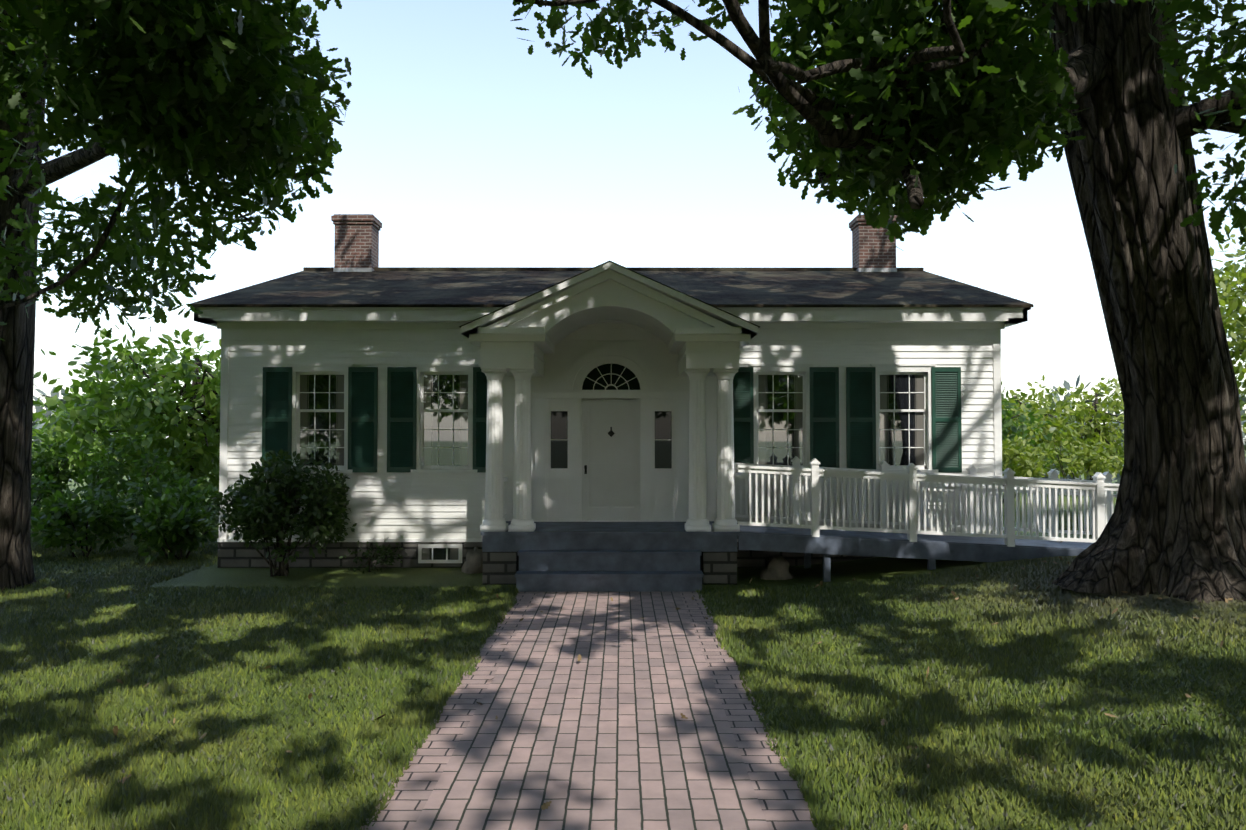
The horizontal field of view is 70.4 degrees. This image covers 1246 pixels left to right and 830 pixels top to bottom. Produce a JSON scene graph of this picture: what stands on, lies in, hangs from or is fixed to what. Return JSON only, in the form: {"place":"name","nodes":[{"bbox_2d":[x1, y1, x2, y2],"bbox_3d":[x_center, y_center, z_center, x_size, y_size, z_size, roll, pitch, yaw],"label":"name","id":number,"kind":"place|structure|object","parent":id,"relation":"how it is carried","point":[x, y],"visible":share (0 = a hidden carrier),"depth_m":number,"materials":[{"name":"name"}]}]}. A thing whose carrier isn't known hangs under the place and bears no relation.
{"place":"outdoors","nodes":[
{"label":"outdoors","id":0,"kind":"place"},
{"bbox_2d":[412,592,768,829],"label":"brick path","id":1,"kind":"structure","parent":0,"point":[601,734],"depth_m":6.58,"materials":[{"name":"red brick"}]},
{"bbox_2d":[517,552,702,583],"bbox_3d":[-0.201,2.393,14.305,3.780,0.600,1.720,0,-2,0],"label":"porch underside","id":2,"kind":"object","parent":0,"point":[701,563],"depth_m":13.45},
{"bbox_2d":[0,451,1245,829],"bbox_3d":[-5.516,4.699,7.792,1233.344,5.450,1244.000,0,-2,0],"label":"lawn","id":3,"kind":"structure","parent":0,"point":[842,571],"depth_m":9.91,"materials":[{"name":"green plant"}]},
{"bbox_2d":[31,426,87,508],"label":"bush","id":4,"kind":"object","parent":3,"relation":"on","point":[40,457],"depth_m":20.35,"materials":[{"name":"green plant"}]},
{"bbox_2d":[31,464,103,537],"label":"bush","id":5,"kind":"object","parent":3,"relation":"on","point":[35,491],"depth_m":17.75,"materials":[{"name":"green plant"}]},
{"bbox_2d":[31,475,136,557],"bbox_3d":[-10.134,1.917,16.439,2.144,1.588,2.147,0,-2,0],"label":"bush","id":6,"kind":"object","parent":3,"relation":"on","point":[54,524],"depth_m":16.14,"materials":[{"name":"green plant"}]},
{"bbox_2d":[32,367,167,494],"bbox_3d":[-17.964,0.836,29.550,5.495,4.731,6.020,0,-2,0],"label":"bush","id":7,"kind":"object","parent":3,"relation":"on","point":[96,444],"depth_m":28.47,"materials":[{"name":"green plant"}]},
{"bbox_2d":[32,325,220,493],"bbox_3d":[-11.052,0.445,22.268,5.485,5.126,6.197,0,-2,0],"label":"bush","id":8,"kind":"object","parent":3,"relation":"on","point":[140,412],"depth_m":21.13,"materials":[{"name":"green plant"}]},
{"bbox_2d":[79,425,196,538],"bbox_3d":[-10.631,1.503,19.420,2.021,2.578,2.636,0,-2,0],"label":"understory","id":9,"kind":"object","parent":3,"relation":"on","point":[114,465],"depth_m":19.10,"materials":[{"name":"green plant"}]},
{"bbox_2d":[117,469,218,544],"bbox_3d":[-8.878,1.897,17.508,2.564,1.692,1.944,-1,-2,28],"label":"bush","id":10,"kind":"object","parent":3,"relation":"on","point":[146,489],"depth_m":17.38,"materials":[{"name":"green plant"}]},
{"bbox_2d":[131,484,218,563],"bbox_3d":[-8.069,1.979,16.012,1.716,1.449,1.614,0,-2,0],"label":"bush","id":11,"kind":"object","parent":3,"relation":"on","point":[176,522],"depth_m":15.84,"materials":[{"name":"green plant"}]},
{"bbox_2d":[0,0,351,589],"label":"oak","id":12,"kind":"object","parent":3,"relation":"on","point":[198,79],"depth_m":8.44,"materials":[{"name":"green plant"}]},
{"bbox_2d":[198,449,356,576],"bbox_3d":[-5.662,1.617,14.350,2.323,2.086,2.256,0,-2,0],"label":"shrub","id":13,"kind":"object","parent":3,"relation":"on","point":[321,520],"depth_m":13.95,"materials":[{"name":"green plant"}]},
{"bbox_2d":[339,537,407,573],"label":"foundation plant","id":14,"kind":"object","parent":3,"relation":"on","point":[380,550],"depth_m":14.71,"materials":[{"name":"green plant"}]},
{"bbox_2d":[461,547,482,573],"bbox_3d":[-2.447,2.422,14.657,0.468,0.462,0.379,0,-2,0],"label":"rock","id":15,"kind":"object","parent":3,"relation":"on","point":[473,564],"visible":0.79,"depth_m":14.55,"materials":[{"name":"grey stone"}]},
{"bbox_2d":[217,542,874,584],"bbox_3d":[-0.211,2.666,19.374,13.480,0.920,11.970,0,-2,0],"label":"foundation stone","id":16,"kind":"object","parent":3,"relation":"on","point":[500,568],"visible":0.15,"depth_m":15.13,"materials":[{"name":"grey stone"}]},
{"bbox_2d":[360,592,817,829],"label":"walkway edging","id":17,"kind":"object","parent":3,"relation":"on","point":[783,803],"visible":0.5,"depth_m":6.55,"materials":[{"name":"red brick"}]},
{"bbox_2d":[461,262,757,520],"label":"portico","id":18,"kind":"structure","parent":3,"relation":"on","point":[530,331],"depth_m":13.42,"materials":[{"name":"white wood"}]},
{"bbox_2d":[459,260,759,327],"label":"porch roof","id":19,"kind":"structure","parent":18,"relation":"on","point":[595,267],"depth_m":13.22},
{"bbox_2d":[481,521,738,591],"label":"porch steps","id":20,"kind":"structure","parent":3,"relation":"on","point":[609,556],"depth_m":13.06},
{"bbox_2d":[480,369,739,531],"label":"porch columns","id":21,"kind":"structure","parent":20,"relation":"on","point":[523,521],"depth_m":13.53,"materials":[{"name":"white wood"}]},
{"bbox_2d":[1,541,1232,829],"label":"fallen leaves","id":22,"kind":"object","parent":3,"relation":"on","point":[543,807],"visible":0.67,"depth_m":7.89,"materials":[{"name":"brown plant"}]},
{"bbox_2d":[32,356,1245,498],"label":"distant treeline leaves","id":23,"kind":"object","parent":3,"relation":"on","point":[1066,385],"depth_m":91.07,"materials":[{"name":"green plant"}]},
{"bbox_2d":[760,555,794,579],"bbox_3d":[2.453,2.424,13.960,0.576,0.413,0.377,0,-2,0],"label":"rock","id":24,"kind":"object","parent":3,"relation":"on","point":[777,568],"visible":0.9,"depth_m":13.85,"materials":[{"name":"grey stone"}]},
{"bbox_2d":[510,0,1245,602],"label":"oak","id":25,"kind":"object","parent":3,"relation":"on","point":[1175,526],"depth_m":9.28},
{"bbox_2d":[737,523,1092,581],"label":"ramp deck","id":26,"kind":"structure","parent":3,"relation":"on","point":[931,549],"depth_m":13.37,"materials":[{"name":"grey wood"}]},
{"bbox_2d":[734,456,1118,546],"bbox_3d":[4.974,1.464,14.159,6.490,1.685,1.560,0,-2,0],"label":"ramp railing","id":27,"kind":"object","parent":3,"relation":"on","point":[1099,507],"visible":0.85,"depth_m":13.44,"materials":[{"name":"white wood"}]},
{"bbox_2d":[1002,435,1044,502],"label":"bush","id":28,"kind":"object","parent":3,"relation":"on","point":[1030,463],"depth_m":23.37,"materials":[{"name":"green plant"}]},
{"bbox_2d":[1001,381,1066,474],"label":"bush","id":29,"kind":"object","parent":3,"relation":"on","point":[1007,422],"depth_m":32.27,"materials":[{"name":"green plant"}]},
{"bbox_2d":[1001,374,1086,486],"bbox_3d":[16.821,0.836,38.238,5.342,5.110,7.130,0,-2,0],"label":"bush","id":30,"kind":"object","parent":3,"relation":"on","point":[1057,435],"depth_m":36.74,"materials":[{"name":"green plant"}]},
{"bbox_2d":[1002,421,1123,495],"bbox_3d":[13.931,1.358,27.073,4.506,2.357,3.485,0,-2,0],"label":"bush","id":31,"kind":"object","parent":3,"relation":"on","point":[1086,455],"depth_m":26.79,"materials":[{"name":"green plant"}]},
{"bbox_2d":[1037,375,1123,479],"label":"bush","id":32,"kind":"object","parent":3,"relation":"on","point":[1115,405],"depth_m":41.09,"materials":[{"name":"green plant"}]},
{"bbox_2d":[1209,224,1245,441],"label":"tree","id":33,"kind":"object","parent":3,"relation":"on","point":[1233,302],"depth_m":25.50,"materials":[{"name":"green plant"}]},
{"bbox_3d":[-0.213,-0.238,20.386,13.440,5.980,10.100,0,-2,0],"label":"house","id":34,"kind":"object","parent":3,"relation":"on","visible":0},
{"bbox_2d":[288,364,353,472],"bbox_3d":[-5.203,0.059,15.234,1.140,1.875,0.205,0,-2,0],"label":"window frame","id":35,"kind":"object","parent":34,"relation":"attached to","point":[298,370],"visible":0.77,"depth_m":15.21,"materials":[{"name":"white wood"}]},
{"bbox_2d":[262,367,291,468],"bbox_3d":[-5.938,0.080,15.170,0.500,1.810,0.035,0,-2,0],"label":"shutter","id":36,"kind":"object","parent":35,"relation":"attached to","point":[277,411],"visible":0.73,"depth_m":15.17,"materials":[{"name":"green wood"}]},
{"bbox_2d":[300,375,343,465],"bbox_3d":[-5.203,0.098,15.283,0.860,1.680,0.030,0,-2,0],"label":"window glass","id":37,"kind":"object","parent":35,"relation":"in","point":[322,418],"visible":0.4,"depth_m":15.29,"materials":[{"name":"clear glass"}]},
{"bbox_2d":[348,367,377,471],"bbox_3d":[-4.468,0.080,15.173,0.500,1.810,0.035,0,-2,0],"label":"shutter","id":38,"kind":"object","parent":35,"relation":"attached to","point":[362,415],"visible":0.92,"depth_m":15.17,"materials":[{"name":"green wood"}]},
{"bbox_2d":[418,544,461,562],"bbox_3d":[-3.128,2.375,15.130,0.750,0.320,0.040,0,-2,0],"label":"basement window frame","id":39,"kind":"object","parent":34,"relation":"attached to","point":[421,546],"visible":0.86,"depth_m":15.11,"materials":[{"name":"white wood"}]},
{"bbox_2d":[421,548,458,559],"bbox_3d":[-3.128,2.374,15.107,0.630,0.200,0.015,0,-2,0],"label":"basement window glass","id":40,"kind":"object","parent":39,"relation":"in","point":[440,553],"visible":1,"depth_m":15.10,"materials":[{"name":"clear glass"}]},
{"bbox_2d":[432,548,447,559],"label":"basement window mullions","id":41,"kind":"object","parent":39,"relation":"in","point":[446,553],"visible":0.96,"depth_m":15.09,"materials":[{"name":"white wood"}]},
{"bbox_2d":[411,364,477,472],"bbox_3d":[-3.063,0.059,15.238,1.140,1.875,0.205,0,-2,0],"label":"window frame","id":42,"kind":"object","parent":34,"relation":"attached to","point":[443,369],"visible":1,"depth_m":15.21,"materials":[{"name":"white wood"}]},
{"bbox_2d":[387,367,416,471],"bbox_3d":[-3.798,0.080,15.174,0.500,1.810,0.035,0,-2,0],"label":"shutter","id":43,"kind":"object","parent":42,"relation":"attached to","point":[401,413],"visible":0.98,"depth_m":15.17,"materials":[{"name":"green wood"}]},
{"bbox_2d":[424,375,467,465],"bbox_3d":[-3.063,0.098,15.287,0.860,1.680,0.030,0,-2,0],"label":"window glass","id":44,"kind":"object","parent":42,"relation":"in","point":[445,422],"visible":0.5,"depth_m":15.29,"materials":[{"name":"clear glass"}]},
{"bbox_2d":[473,367,486,471],"bbox_3d":[-2.328,0.080,15.177,0.500,1.810,0.035,0,-2,0],"label":"shutter","id":45,"kind":"object","parent":42,"relation":"attached to","point":[479,413],"visible":0.4,"depth_m":15.17,"materials":[{"name":"wood"}]},
{"bbox_2d":[227,341,993,537],"bbox_3d":[-0.203,0.416,15.207,13.180,3.400,0.020,0,-2,0],"label":"siding","id":46,"kind":"object","parent":34,"relation":"attached to","point":[383,503],"visible":0.33,"depth_m":15.21,"materials":[{"name":"paint"}]},
{"bbox_2d":[190,307,1030,541],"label":"house trim","id":47,"kind":"structure","parent":46,"relation":"attached to","point":[648,347],"depth_m":15.19,"materials":[{"name":"white wood"}]},
{"bbox_2d":[531,344,689,521],"bbox_3d":[-0.203,0.305,15.170,2.720,3.020,0.300,0,-2,0],"label":"door surround","id":48,"kind":"object","parent":34,"relation":"attached to","point":[558,494],"visible":1,"depth_m":15.07,"materials":[{"name":"white wood"}]},
{"bbox_2d":[582,401,639,519],"bbox_3d":[-0.203,0.775,15.155,1.000,2.040,0.085,0,-2,0],"label":"front door","id":49,"kind":"structure","parent":48,"relation":"attached to","point":[611,484],"depth_m":15.13,"materials":[{"name":"paint"}]},
{"bbox_2d":[584,427,614,473],"bbox_3d":[-0.399,0.606,15.086,0.521,0.805,0.060,0,-2,0],"label":"door hardware","id":50,"kind":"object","parent":49,"relation":"attached to","point":[611,433],"depth_m":15.10,"materials":[{"name":"black metal"}]},
{"bbox_2d":[551,364,671,467],"bbox_3d":[-0.203,0.015,15.162,2.070,1.800,0.001,0,-2,0],"label":"door glass","id":51,"kind":"object","parent":48,"relation":"in","point":[559,430],"visible":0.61,"depth_m":15.16,"materials":[{"name":"clear glass"}]},
{"bbox_2d":[188,267,1033,306],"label":"roof","id":52,"kind":"structure","parent":34,"relation":"on","point":[506,286],"depth_m":17.03,"materials":[{"name":"black"}]},
{"bbox_2d":[333,268,374,271],"bbox_3d":[-6.133,-3.235,20.352,0.870,0.190,0.630,0,-2,0],"label":"chimney flashing","id":53,"kind":"object","parent":52,"relation":"on","point":[353,269],"visible":0.21,"depth_m":20.04,"materials":[{"name":"silver metal"}]},
{"bbox_2d":[331,214,381,268],"bbox_3d":[-6.133,-3.650,20.363,0.960,1.800,0.720,0,-2,0],"label":"chimney","id":54,"kind":"object","parent":52,"relation":"on","point":[356,241],"visible":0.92,"depth_m":20.07,"materials":[{"name":"brick"}]},
{"bbox_2d":[849,215,896,268],"bbox_3d":[5.787,-3.650,20.387,0.960,1.800,0.720,0,-2,0],"label":"chimney","id":55,"kind":"object","parent":52,"relation":"on","point":[872,247],"visible":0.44,"depth_m":20.09,"materials":[{"name":"brick"}]},
{"bbox_2d":[856,268,896,271],"bbox_3d":[5.787,-3.235,20.376,0.870,0.190,0.630,0,-2,0],"label":"chimney flashing","id":56,"kind":"object","parent":52,"relation":"on","point":[876,269],"visible":0.21,"depth_m":20.06,"materials":[{"name":"silver metal"}]},
{"bbox_2d":[749,364,813,465],"bbox_3d":[2.727,0.060,15.249,1.140,1.875,0.205,0,-2,0],"label":"window frame","id":57,"kind":"object","parent":34,"relation":"attached to","point":[782,369],"visible":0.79,"depth_m":15.22,"materials":[{"name":"white wood"}]},
{"bbox_2d":[733,367,753,471],"bbox_3d":[1.992,0.081,15.185,0.500,1.810,0.035,0,-2,0],"label":"shutter","id":58,"kind":"object","parent":57,"relation":"attached to","point":[743,402],"visible":0.56,"depth_m":15.18,"materials":[{"name":"green wood"}]},
{"bbox_2d":[758,375,802,464],"bbox_3d":[2.727,0.099,15.299,0.860,1.680,0.030,0,-2,0],"label":"window glass","id":59,"kind":"object","parent":57,"relation":"in","point":[795,421],"visible":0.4,"depth_m":15.30,"materials":[{"name":"clear glass"}]},
{"bbox_2d":[809,367,839,467],"bbox_3d":[3.462,0.081,15.188,0.500,1.810,0.035,0,-2,0],"label":"shutter","id":60,"kind":"object","parent":57,"relation":"attached to","point":[824,416],"visible":0.88,"depth_m":15.19,"materials":[{"name":"green wood"}]},
{"bbox_2d":[870,364,937,472],"bbox_3d":[4.827,0.060,15.253,1.140,1.875,0.205,0,-2,0],"label":"window frame","id":61,"kind":"object","parent":34,"relation":"attached to","point":[904,369],"visible":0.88,"depth_m":15.22,"materials":[{"name":"white wood"}]},
{"bbox_2d":[846,367,875,469],"bbox_3d":[4.092,0.081,15.189,0.500,1.810,0.035,0,-2,0],"label":"shutter","id":62,"kind":"object","parent":61,"relation":"attached to","point":[860,417],"visible":0.96,"depth_m":15.19,"materials":[{"name":"green wood"}]},
{"bbox_2d":[879,375,923,464],"bbox_3d":[4.827,0.099,15.303,0.860,1.680,0.030,0,-2,0],"label":"window glass","id":63,"kind":"object","parent":61,"relation":"in","point":[901,419],"visible":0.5,"depth_m":15.30,"materials":[{"name":"clear glass"}]},
{"bbox_2d":[931,367,961,471],"bbox_3d":[5.562,0.081,15.192,0.500,1.810,0.035,0,-2,0],"label":"shutter","id":64,"kind":"object","parent":61,"relation":"attached to","point":[946,423],"visible":0.98,"depth_m":15.19,"materials":[{"name":"green wood"}]},
{"bbox_2d":[33,0,1245,444],"label":"sky","id":65,"kind":"structure","parent":0,"point":[468,147],"materials":[{"name":"white"}]}
]}

